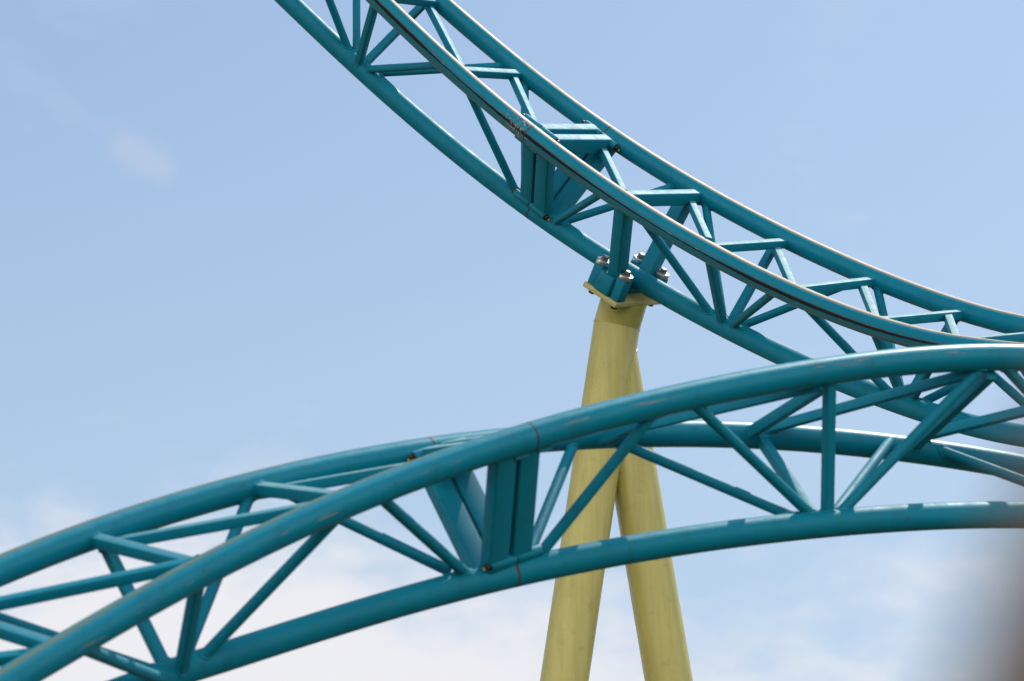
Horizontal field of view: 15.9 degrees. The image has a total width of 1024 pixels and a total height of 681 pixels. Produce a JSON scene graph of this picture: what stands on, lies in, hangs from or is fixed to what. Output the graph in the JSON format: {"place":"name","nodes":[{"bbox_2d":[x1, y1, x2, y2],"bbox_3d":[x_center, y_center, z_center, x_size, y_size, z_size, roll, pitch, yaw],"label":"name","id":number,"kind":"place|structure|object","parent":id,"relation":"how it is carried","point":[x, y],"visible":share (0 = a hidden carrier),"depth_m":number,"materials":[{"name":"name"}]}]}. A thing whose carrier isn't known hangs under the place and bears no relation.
{"place":"outdoors","nodes":[
{"label":"outdoors","id":0,"kind":"place"},
{"bbox_2d":[0,0,1023,680],"label":"sky","id":1,"kind":"structure","parent":0,"point":[223,254],"materials":[{"name":"blue"}]},
{"bbox_2d":[0,344,1023,680],"bbox_3d":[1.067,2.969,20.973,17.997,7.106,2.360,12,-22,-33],"label":"coaster track","id":2,"kind":"structure","parent":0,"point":[494,534],"depth_m":21.27,"materials":[{"name":"metal"}]},
{"bbox_2d":[962,508,1023,680],"bbox_3d":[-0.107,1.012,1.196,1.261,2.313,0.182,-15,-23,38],"label":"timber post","id":3,"kind":"object","parent":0,"point":[997,653],"depth_m":1.20,"materials":[{"name":"grey"}]},
{"label":"ground","id":4,"kind":"structure","parent":0,"visible":0},
{"bbox_2d":[540,281,692,680],"bbox_3d":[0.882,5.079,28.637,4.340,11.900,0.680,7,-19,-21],"label":"support column","id":5,"kind":"structure","parent":4,"relation":"on","point":[630,489],"depth_m":29.70,"materials":[{"name":"yellow metal"}]},
{"bbox_2d":[274,0,1023,446],"bbox_3d":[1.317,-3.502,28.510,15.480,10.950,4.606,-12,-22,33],"label":"coaster track","id":6,"kind":"structure","parent":5,"relation":"on","point":[580,152],"depth_m":30.02,"materials":[{"name":"metal"}]}
]}

